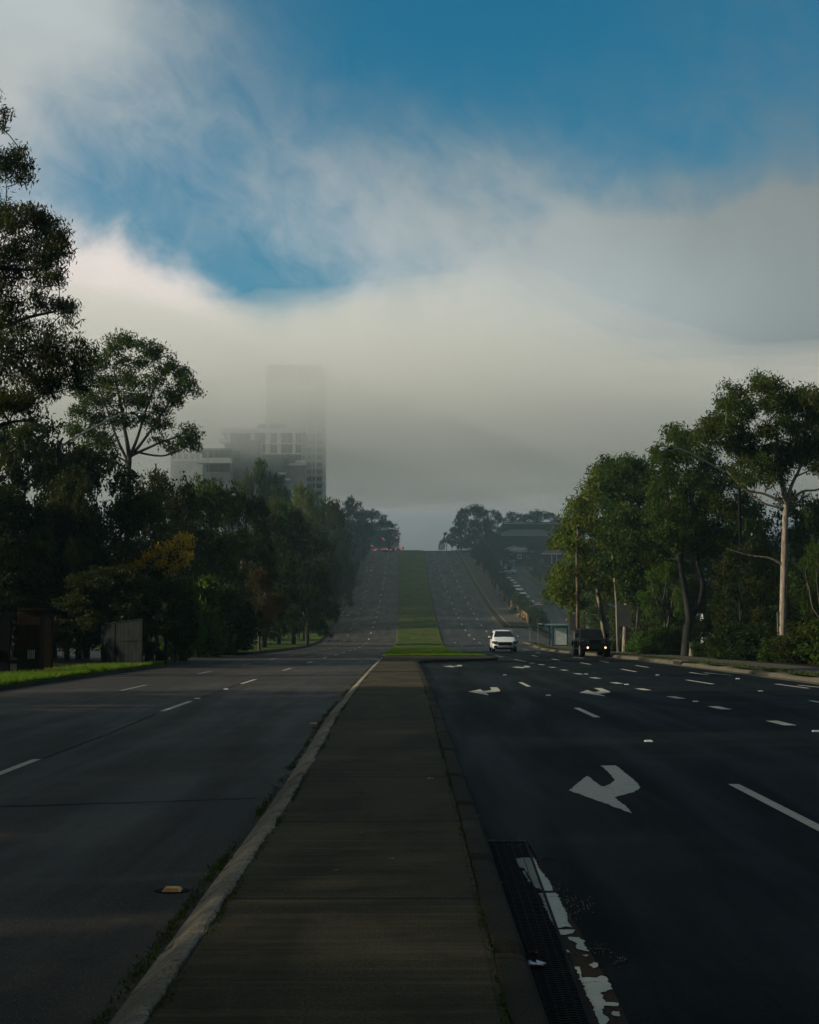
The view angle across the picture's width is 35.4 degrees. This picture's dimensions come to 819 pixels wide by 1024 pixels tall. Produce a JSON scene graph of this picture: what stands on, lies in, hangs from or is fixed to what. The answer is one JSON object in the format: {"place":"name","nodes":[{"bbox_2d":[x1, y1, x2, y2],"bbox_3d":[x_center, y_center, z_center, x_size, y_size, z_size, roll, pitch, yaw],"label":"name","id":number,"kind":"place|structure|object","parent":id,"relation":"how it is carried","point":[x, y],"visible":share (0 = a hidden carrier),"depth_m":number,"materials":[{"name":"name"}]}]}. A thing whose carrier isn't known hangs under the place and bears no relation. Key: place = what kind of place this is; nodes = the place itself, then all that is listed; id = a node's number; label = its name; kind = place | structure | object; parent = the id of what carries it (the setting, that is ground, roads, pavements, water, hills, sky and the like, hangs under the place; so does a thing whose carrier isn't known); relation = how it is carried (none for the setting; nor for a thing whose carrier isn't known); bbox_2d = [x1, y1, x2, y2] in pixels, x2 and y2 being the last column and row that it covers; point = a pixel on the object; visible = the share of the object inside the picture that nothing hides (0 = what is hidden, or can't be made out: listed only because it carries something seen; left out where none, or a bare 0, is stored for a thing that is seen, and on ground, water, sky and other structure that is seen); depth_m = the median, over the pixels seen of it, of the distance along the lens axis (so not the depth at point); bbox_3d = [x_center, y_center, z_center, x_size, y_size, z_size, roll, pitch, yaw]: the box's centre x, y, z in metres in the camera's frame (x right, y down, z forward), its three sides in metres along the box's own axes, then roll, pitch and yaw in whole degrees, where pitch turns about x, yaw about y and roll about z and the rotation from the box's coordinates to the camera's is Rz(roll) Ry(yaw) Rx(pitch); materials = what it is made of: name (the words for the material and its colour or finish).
{"place":"outdoors","nodes":[
{"label":"outdoors","id":0,"kind":"place"},
{"bbox_2d":[1,663,100,675],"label":"verge grass","id":1,"kind":"structure","parent":0,"point":[61,667],"depth_m":52.20,"materials":[{"name":"green plant"}]},
{"bbox_2d":[0,660,165,684],"bbox_3d":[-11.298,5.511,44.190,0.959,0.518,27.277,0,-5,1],"label":"grass","id":2,"kind":"structure","parent":1,"relation":"on","point":[49,675],"depth_m":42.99,"materials":[{"name":"green plant"}]},
{"bbox_2d":[101,618,143,663],"bbox_3d":[-12.634,5.738,56.194,0.079,2.164,3.940,4,-6,-40],"label":"sheet fence","id":3,"kind":"object","parent":1,"relation":"on","point":[121,641],"visible":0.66,"depth_m":56.11,"materials":[{"name":"grey metal"}]},
{"bbox_2d":[10,648,238,665],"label":"driveway","id":4,"kind":"structure","parent":0,"point":[95,657],"depth_m":67.75,"materials":[{"name":"concrete"}]},
{"bbox_2d":[168,451,202,527],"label":"apartment wing","id":5,"kind":"structure","parent":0,"point":[185,461],"depth_m":419.38,"materials":[{"name":"grey concrete"}]},
{"bbox_2d":[0,551,398,1023],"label":"road","id":6,"kind":"structure","parent":0,"point":[124,796],"depth_m":14.93,"materials":[{"name":"grey asphalt"}]},
{"bbox_2d":[0,664,167,690],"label":"kerb","id":7,"kind":"structure","parent":6,"relation":"on","point":[34,683],"depth_m":42.23,"materials":[{"name":"concrete"}]},
{"bbox_2d":[87,666,371,1023],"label":"weeds","id":8,"kind":"object","parent":6,"relation":"on","point":[259,811],"visible":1,"depth_m":8.77,"materials":[{"name":"green plant"}]},
{"bbox_2d":[109,657,382,1023],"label":"kerb","id":9,"kind":"structure","parent":6,"relation":"on","point":[140,1004],"depth_m":8.47,"materials":[{"name":"concrete"}]},
{"bbox_2d":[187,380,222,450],"bbox_3d":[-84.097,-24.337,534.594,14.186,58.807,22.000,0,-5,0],"label":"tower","id":10,"kind":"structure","parent":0,"point":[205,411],"depth_m":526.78,"materials":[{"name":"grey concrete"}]},
{"bbox_2d":[70,588,348,652],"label":"verge grass","id":11,"kind":"structure","parent":0,"point":[300,641],"depth_m":164.34,"materials":[{"name":"green plant"}]},
{"bbox_2d":[207,530,291,654],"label":"broadleaf tree","id":12,"kind":"object","parent":11,"relation":"on","point":[259,557],"visible":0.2,"depth_m":103.53,"materials":[{"name":"green plant"}]},
{"bbox_2d":[245,566,284,651],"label":"gum tree","id":13,"kind":"object","parent":11,"relation":"on","point":[258,577],"visible":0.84,"depth_m":97.47,"materials":[{"name":"green plant"}]},
{"bbox_2d":[148,662,509,1023],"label":"median path","id":14,"kind":"structure","parent":0,"point":[369,931],"depth_m":8.36,"materials":[{"name":"concrete"}]},
{"bbox_2d":[150,674,369,1023],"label":"weeds","id":15,"kind":"object","parent":14,"relation":"on","point":[233,893],"visible":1,"depth_m":8.67,"materials":[{"name":"green plant"}]},
{"bbox_2d":[418,672,512,1023],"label":"weeds","id":16,"kind":"object","parent":14,"relation":"on","point":[483,925],"visible":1,"depth_m":7.93,"materials":[{"name":"green plant"}]},
{"bbox_2d":[0,0,818,550],"label":"sky","id":17,"kind":"structure","parent":0,"point":[514,243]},
{"bbox_2d":[10,536,818,941],"bbox_3d":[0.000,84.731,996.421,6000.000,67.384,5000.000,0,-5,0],"label":"ground","id":18,"kind":"structure","parent":0,"point":[544,634],"depth_m":207.36,"materials":[{"name":"green plant"}]},
{"bbox_2d":[0,613,11,670],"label":"garage wall","id":19,"kind":"structure","parent":18,"relation":"on","point":[5,636],"depth_m":46.19,"materials":[{"name":"stone"}]},
{"bbox_2d":[0,484,46,648],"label":"broadleaf tree","id":20,"kind":"object","parent":18,"relation":"on","point":[6,501],"visible":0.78,"depth_m":61.46,"materials":[{"name":"green plant"}]},
{"bbox_2d":[17,608,48,670],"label":"gate pillar","id":21,"kind":"structure","parent":18,"relation":"on","point":[31,639],"depth_m":46.50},
{"bbox_2d":[0,532,74,656],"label":"broadleaf tree","id":22,"kind":"object","parent":18,"relation":"on","point":[35,554],"visible":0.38,"depth_m":61.50,"materials":[{"name":"green plant"}]},
{"bbox_2d":[0,434,79,630],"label":"broadleaf tree","id":23,"kind":"object","parent":18,"relation":"on","point":[26,467],"visible":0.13,"depth_m":66.76,"materials":[{"name":"green plant"}]},
{"bbox_2d":[44,615,54,668],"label":"gate pillar","id":24,"kind":"structure","parent":18,"relation":"on","point":[48,643],"depth_m":49.61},
{"bbox_2d":[0,413,107,654],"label":"broadleaf tree","id":25,"kind":"object","parent":18,"relation":"on","point":[24,434],"visible":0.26,"depth_m":64.39,"materials":[{"name":"green plant"}]},
{"bbox_2d":[0,497,109,656],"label":"broadleaf tree","id":26,"kind":"object","parent":18,"relation":"on","point":[72,524],"visible":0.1,"depth_m":63.47,"materials":[{"name":"green plant"}]},
{"bbox_2d":[0,89,110,427],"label":"gum tree","id":27,"kind":"object","parent":18,"relation":"on","point":[55,242],"visible":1,"depth_m":44.97,"materials":[{"name":"green plant"}]},
{"bbox_2d":[24,463,117,659],"bbox_3d":[-16.537,2.618,62.505,4.778,10.175,4.535,0,-5,-1],"label":"broadleaf tree","id":28,"kind":"object","parent":18,"relation":"on","point":[63,492],"visible":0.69,"depth_m":62.02,"materials":[{"name":"green plant"}]},
{"bbox_2d":[33,524,126,658],"bbox_3d":[-16.504,4.138,63.909,5.190,7.180,5.468,4,-6,-40],"label":"broadleaf tree","id":29,"kind":"object","parent":18,"relation":"on","point":[59,582],"visible":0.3,"depth_m":62.78,"materials":[{"name":"green plant"}]},
{"bbox_2d":[19,434,159,657],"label":"broadleaf tree","id":30,"kind":"object","parent":18,"relation":"on","point":[91,458],"visible":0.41,"depth_m":65.32,"materials":[{"name":"green plant"}]},
{"bbox_2d":[47,563,178,658],"bbox_3d":[-14.104,4.851,59.855,5.720,4.986,6.452,-4,-6,44],"label":"broadleaf tree","id":31,"kind":"object","parent":18,"relation":"on","point":[102,577],"visible":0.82,"depth_m":59.09,"materials":[{"name":"green plant"}]},
{"bbox_2d":[62,327,207,620],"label":"gum tree","id":32,"kind":"object","parent":18,"relation":"on","point":[140,401],"visible":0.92,"depth_m":75.91,"materials":[{"name":"leaves"},{"name":"pale grey bark"}]},
{"bbox_2d":[104,486,191,615],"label":"gum tree","id":33,"kind":"object","parent":18,"relation":"on","point":[148,505],"visible":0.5,"depth_m":65.67,"materials":[{"name":"green plant"}]},
{"bbox_2d":[119,531,197,665],"bbox_3d":[-12.692,4.403,64.336,4.095,6.903,2.542,0,-5,0],"label":"autumn tree","id":34,"kind":"object","parent":18,"relation":"on","point":[184,557],"visible":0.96,"depth_m":64.19,"materials":[{"name":"brown plant"}]},
{"bbox_2d":[107,463,212,646],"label":"broadleaf tree","id":35,"kind":"object","parent":18,"relation":"on","point":[161,482],"visible":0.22,"depth_m":79.82,"materials":[{"name":"green plant"}]},
{"bbox_2d":[129,578,200,655],"bbox_3d":[-11.749,5.322,61.750,3.492,4.348,3.940,3,-6,-35],"label":"broadleaf tree","id":36,"kind":"object","parent":18,"relation":"on","point":[175,591],"visible":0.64,"depth_m":61.32,"materials":[{"name":"green plant"}]},
{"bbox_2d":[142,483,215,622],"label":"broadleaf tree","id":37,"kind":"object","parent":18,"relation":"on","point":[170,491],"visible":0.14,"depth_m":89.84,"materials":[{"name":"green plant"}]},
{"bbox_2d":[168,575,206,663],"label":"shrub","id":38,"kind":"object","parent":18,"relation":"on","point":[187,583],"visible":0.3,"depth_m":66.46,"materials":[{"name":"green plant"}]},
{"bbox_2d":[157,571,230,656],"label":"shrub","id":39,"kind":"object","parent":18,"relation":"on","point":[208,590],"visible":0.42,"depth_m":77.38,"materials":[{"name":"green plant"}]},
{"bbox_2d":[145,521,249,648],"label":"broadleaf tree","id":40,"kind":"object","parent":18,"relation":"on","point":[208,547],"visible":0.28,"depth_m":83.45,"materials":[{"name":"green plant"}]},
{"bbox_2d":[163,472,255,613],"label":"broadleaf tree","id":41,"kind":"object","parent":18,"relation":"on","point":[210,503],"visible":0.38,"depth_m":91.84,"materials":[{"name":"green plant"}]},
{"bbox_2d":[197,448,234,527],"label":"apartment wing","id":42,"kind":"structure","parent":18,"relation":"on","point":[217,462],"depth_m":384.04,"materials":[{"name":"grey concrete"}]},
{"bbox_2d":[201,591,266,654],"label":"shrub","id":43,"kind":"object","parent":18,"relation":"on","point":[243,620],"visible":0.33,"depth_m":87.35,"materials":[{"name":"green plant"}]},
{"bbox_2d":[211,479,278,641],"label":"broadleaf tree","id":44,"kind":"object","parent":18,"relation":"on","point":[258,508],"visible":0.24,"depth_m":111.85,"materials":[{"name":"green plant"}]},
{"bbox_2d":[234,457,278,526],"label":"broadleaf tree","id":45,"kind":"object","parent":18,"relation":"on","point":[260,476],"visible":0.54,"depth_m":234.89,"materials":[{"name":"green plant"}]},
{"bbox_2d":[219,421,309,534],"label":"apartment block","id":46,"kind":"structure","parent":18,"relation":"on","point":[280,449],"depth_m":393.32,"materials":[{"name":"grey concrete"}]},
{"bbox_2d":[242,509,302,650],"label":"broadleaf tree","id":47,"kind":"object","parent":18,"relation":"on","point":[288,570],"visible":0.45,"depth_m":124.64,"materials":[{"name":"green plant"}]},
{"bbox_2d":[252,492,314,643],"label":"broadleaf tree","id":48,"kind":"object","parent":18,"relation":"on","point":[281,507],"visible":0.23,"depth_m":149.76,"materials":[{"name":"green plant"}]},
{"bbox_2d":[266,365,326,513],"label":"tower","id":49,"kind":"structure","parent":18,"relation":"on","point":[295,396],"depth_m":432.08,"materials":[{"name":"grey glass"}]},
{"bbox_2d":[267,515,328,647],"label":"broadleaf tree","id":50,"kind":"object","parent":18,"relation":"on","point":[302,538],"visible":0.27,"depth_m":149.12,"materials":[{"name":"green plant"}]},
{"bbox_2d":[278,480,333,606],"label":"broadleaf tree","id":51,"kind":"object","parent":18,"relation":"on","point":[308,501],"visible":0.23,"depth_m":203.59,"materials":[{"name":"green plant"}]},
{"bbox_2d":[281,558,342,645],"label":"broadleaf tree","id":52,"kind":"object","parent":18,"relation":"on","point":[308,570],"visible":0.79,"depth_m":144.79,"materials":[{"name":"green plant"}]},
{"bbox_2d":[297,521,342,622],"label":"broadleaf tree","id":53,"kind":"object","parent":18,"relation":"on","point":[331,547],"visible":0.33,"depth_m":197.02,"materials":[{"name":"green plant"}]},
{"bbox_2d":[305,496,355,601],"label":"broadleaf tree","id":54,"kind":"object","parent":18,"relation":"on","point":[334,516],"visible":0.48,"depth_m":231.20,"materials":[{"name":"green plant"}]},
{"bbox_2d":[332,494,370,561],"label":"broadleaf tree","id":55,"kind":"object","parent":18,"relation":"on","point":[350,509],"visible":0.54,"depth_m":334.13,"materials":[{"name":"green plant"}]},
{"bbox_2d":[350,508,394,550],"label":"broadleaf tree","id":56,"kind":"object","parent":18,"relation":"on","point":[370,515],"visible":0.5,"depth_m":428.88,"materials":[{"name":"green plant"}]},
{"bbox_2d":[370,519,400,547],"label":"broadleaf tree","id":57,"kind":"object","parent":18,"relation":"on","point":[388,524],"visible":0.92,"depth_m":423.90,"materials":[{"name":"green plant"}]},
{"bbox_2d":[449,513,473,551],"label":"broadleaf tree","id":58,"kind":"object","parent":18,"relation":"on","point":[454,531],"visible":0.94,"depth_m":391.88,"materials":[{"name":"green plant"}]},
{"bbox_2d":[454,503,495,550],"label":"broadleaf tree","id":59,"kind":"object","parent":18,"relation":"on","point":[479,512],"visible":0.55,"depth_m":397.27,"materials":[{"name":"green plant"}]},
{"bbox_2d":[464,519,494,556],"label":"broadleaf tree","id":60,"kind":"object","parent":18,"relation":"on","point":[486,528],"visible":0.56,"depth_m":389.30,"materials":[{"name":"green plant"}]},
{"bbox_2d":[492,529,558,554],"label":"long house","id":61,"kind":"structure","parent":18,"relation":"on","point":[526,538],"depth_m":412.59,"materials":[{"name":"stone"}]},
{"bbox_2d":[621,517,725,641],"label":"broadleaf tree","id":62,"kind":"object","parent":18,"relation":"on","point":[654,623],"visible":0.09,"depth_m":94.85,"materials":[{"name":"green plant"}]},
{"bbox_2d":[712,566,764,621],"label":"gum tree","id":63,"kind":"object","parent":18,"relation":"on","point":[746,600],"visible":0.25,"depth_m":77.60,"materials":[{"name":"green plant"}]},
{"bbox_2d":[747,486,818,630],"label":"broadleaf tree","id":64,"kind":"object","parent":18,"relation":"on","point":[802,525],"visible":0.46,"depth_m":75.49,"materials":[{"name":"green plant"}]},
{"bbox_2d":[772,575,818,631],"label":"broadleaf tree","id":65,"kind":"object","parent":18,"relation":"on","point":[790,612],"visible":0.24,"depth_m":65.72,"materials":[{"name":"green plant"}]},
{"bbox_2d":[788,541,818,618],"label":"gum tree","id":66,"kind":"object","parent":18,"relation":"on","point":[812,556],"visible":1,"depth_m":60.29,"materials":[{"name":"green plant"}]},
{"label":"verge grass","id":67,"kind":"structure","parent":18,"relation":"on","visible":0},
{"bbox_2d":[586,592,628,640],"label":"broadleaf tree","id":68,"kind":"object","parent":67,"relation":"on","point":[594,610],"visible":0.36,"depth_m":117.33,"materials":[{"name":"green plant"}]},
{"bbox_2d":[395,550,442,652],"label":"median grass","id":69,"kind":"structure","parent":0,"point":[417,623],"depth_m":249.38,"materials":[{"name":"green plant"}]},
{"bbox_2d":[382,624,485,655],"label":"grass","id":70,"kind":"structure","parent":69,"relation":"on","point":[439,652],"depth_m":86.36,"materials":[{"name":"green plant"}]},
{"bbox_2d":[380,656,491,661],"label":"median path","id":71,"kind":"structure","parent":0,"point":[400,658],"depth_m":68.28,"materials":[{"name":"concrete"}]},
{"bbox_2d":[424,551,540,650],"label":"road","id":72,"kind":"structure","parent":0,"point":[451,627],"depth_m":245.69,"materials":[{"name":"grey asphalt"}]},
{"bbox_2d":[457,550,529,626],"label":"footpath","id":73,"kind":"structure","parent":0,"point":[499,605],"depth_m":277.90,"materials":[{"name":"grey concrete"}]},
{"bbox_2d":[488,568,573,634],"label":"road","id":74,"kind":"structure","parent":0,"point":[554,615],"depth_m":267.52,"materials":[{"name":"grey asphalt"}]},
{"bbox_2d":[537,642,572,648],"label":"footpath","id":75,"kind":"structure","parent":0,"point":[561,647],"depth_m":133.63,"materials":[{"name":"grey concrete"}]},
{"bbox_2d":[538,623,569,645],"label":"bus shelter","id":76,"kind":"object","parent":75,"relation":"on","point":[559,634],"visible":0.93,"depth_m":135.45,"materials":[{"name":"grey glass"}]},
{"bbox_2d":[501,627,700,642],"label":"road","id":77,"kind":"structure","parent":0,"point":[525,634],"depth_m":183.57,"materials":[{"name":"grey asphalt"}]},
{"bbox_2d":[418,552,818,1023],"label":"road","id":78,"kind":"structure","parent":0,"point":[682,848],"depth_m":13.26,"materials":[{"name":"grey asphalt"}]},
{"bbox_2d":[415,662,548,1023],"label":"kerb","id":79,"kind":"structure","parent":78,"relation":"on","point":[523,1002],"depth_m":8.30,"materials":[{"name":"concrete"}]},
{"bbox_2d":[488,629,518,651],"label":"car","id":80,"kind":"object","parent":78,"relation":"on","point":[502,639],"visible":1,"depth_m":101.12,"materials":[{"name":"white paint"}]},
{"bbox_2d":[487,841,593,1023],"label":"drain grate","id":81,"kind":"object","parent":78,"relation":"on","point":[560,991],"visible":0.88,"depth_m":8.01,"materials":[{"name":"metal"}]},
{"bbox_2d":[517,844,628,1023],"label":"edge strip","id":82,"kind":"object","parent":78,"relation":"on","point":[604,1005],"visible":1,"depth_m":7.42,"materials":[{"name":"white paint"}]},
{"bbox_2d":[571,628,610,656],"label":"off road car","id":83,"kind":"object","parent":78,"relation":"on","point":[588,639],"visible":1,"depth_m":79.00,"materials":[{"name":"black paint"}]},
{"bbox_2d":[520,642,818,684],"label":"gutter","id":84,"kind":"object","parent":78,"relation":"on","point":[697,667],"visible":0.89,"depth_m":52.44,"materials":[{"name":"concrete"}]},
{"bbox_2d":[523,642,818,682],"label":"kerb","id":85,"kind":"structure","parent":78,"relation":"on","point":[773,674],"depth_m":53.66,"materials":[{"name":"concrete"}]},
{"bbox_2d":[529,642,818,676],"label":"verge grass","id":86,"kind":"structure","parent":0,"point":[784,671],"depth_m":48.66,"materials":[{"name":"green plant"}]},
{"bbox_2d":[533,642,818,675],"bbox_3d":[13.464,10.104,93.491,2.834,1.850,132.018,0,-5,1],"label":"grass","id":87,"kind":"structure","parent":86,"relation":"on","point":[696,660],"depth_m":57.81,"materials":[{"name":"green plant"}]},
{"bbox_2d":[568,649,818,672],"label":"footpath","id":88,"kind":"structure","parent":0,"point":[792,667],"depth_m":57.25,"materials":[{"name":"grey concrete"}]},
{"bbox_2d":[620,650,818,667],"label":"verge grass","id":89,"kind":"structure","parent":0,"point":[807,665],"depth_m":56.54,"materials":[{"name":"green plant"}]},
{"bbox_2d":[538,453,649,650],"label":"gum tree","id":90,"kind":"object","parent":89,"relation":"on","point":[585,505],"visible":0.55,"depth_m":98.99,"materials":[{"name":"green plant"}]},
{"bbox_2d":[586,451,687,651],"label":"gum tree","id":91,"kind":"object","parent":89,"relation":"on","point":[626,536],"visible":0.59,"depth_m":90.41,"materials":[{"name":"green plant"}]},
{"bbox_2d":[636,625,675,653],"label":"undergrowth shrub","id":92,"kind":"object","parent":89,"relation":"on","point":[649,644],"visible":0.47,"depth_m":81.25,"materials":[{"name":"green plant"}]},
{"bbox_2d":[634,558,692,627],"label":"gum tree","id":93,"kind":"object","parent":89,"relation":"on","point":[649,596],"visible":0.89,"depth_m":83.72,"materials":[{"name":"green plant"}]},
{"bbox_2d":[654,629,701,654],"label":"undergrowth shrub","id":94,"kind":"object","parent":89,"relation":"on","point":[671,645],"visible":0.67,"depth_m":77.17,"materials":[{"name":"green plant"}]},
{"bbox_2d":[660,572,722,642],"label":"broadleaf tree","id":95,"kind":"object","parent":89,"relation":"on","point":[705,626],"visible":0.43,"depth_m":85.31,"materials":[{"name":"green plant"}]},
{"bbox_2d":[631,421,770,662],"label":"gum tree","id":96,"kind":"object","parent":89,"relation":"on","point":[692,520],"visible":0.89,"depth_m":75.43,"materials":[{"name":"green plant"}]},
{"bbox_2d":[710,621,759,660],"bbox_3d":[16.629,6.526,63.626,3.165,2.245,3.392,0,-5,-2],"label":"undergrowth shrub","id":97,"kind":"object","parent":89,"relation":"on","point":[731,630],"visible":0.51,"depth_m":63.24,"materials":[{"name":"green plant"}]},
{"bbox_2d":[704,540,778,652],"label":"broadleaf tree","id":98,"kind":"object","parent":89,"relation":"on","point":[760,593],"visible":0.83,"depth_m":65.50,"materials":[{"name":"green plant"}]},
{"bbox_2d":[724,622,776,661],"bbox_3d":[17.011,6.485,62.695,2.995,2.164,2.947,3,-5,-30],"label":"undergrowth shrub","id":99,"kind":"object","parent":89,"relation":"on","point":[760,631],"visible":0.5,"depth_m":62.20,"materials":[{"name":"green plant"}]},
{"bbox_2d":[684,366,818,637],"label":"gum tree","id":100,"kind":"object","parent":89,"relation":"on","point":[800,447],"visible":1,"depth_m":61.72,"materials":[{"name":"green plant"}]},
{"bbox_2d":[762,621,815,663],"bbox_3d":[17.574,5.993,57.704,3.102,2.224,3.052,3,-6,-36],"label":"undergrowth shrub","id":101,"kind":"object","parent":89,"relation":"on","point":[785,648],"visible":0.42,"depth_m":57.60,"materials":[{"name":"green plant"}]},
{"bbox_2d":[785,617,818,664],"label":"undergrowth shrub","id":102,"kind":"object","parent":89,"relation":"on","point":[807,639],"visible":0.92,"depth_m":55.71,"materials":[{"name":"green plant"}]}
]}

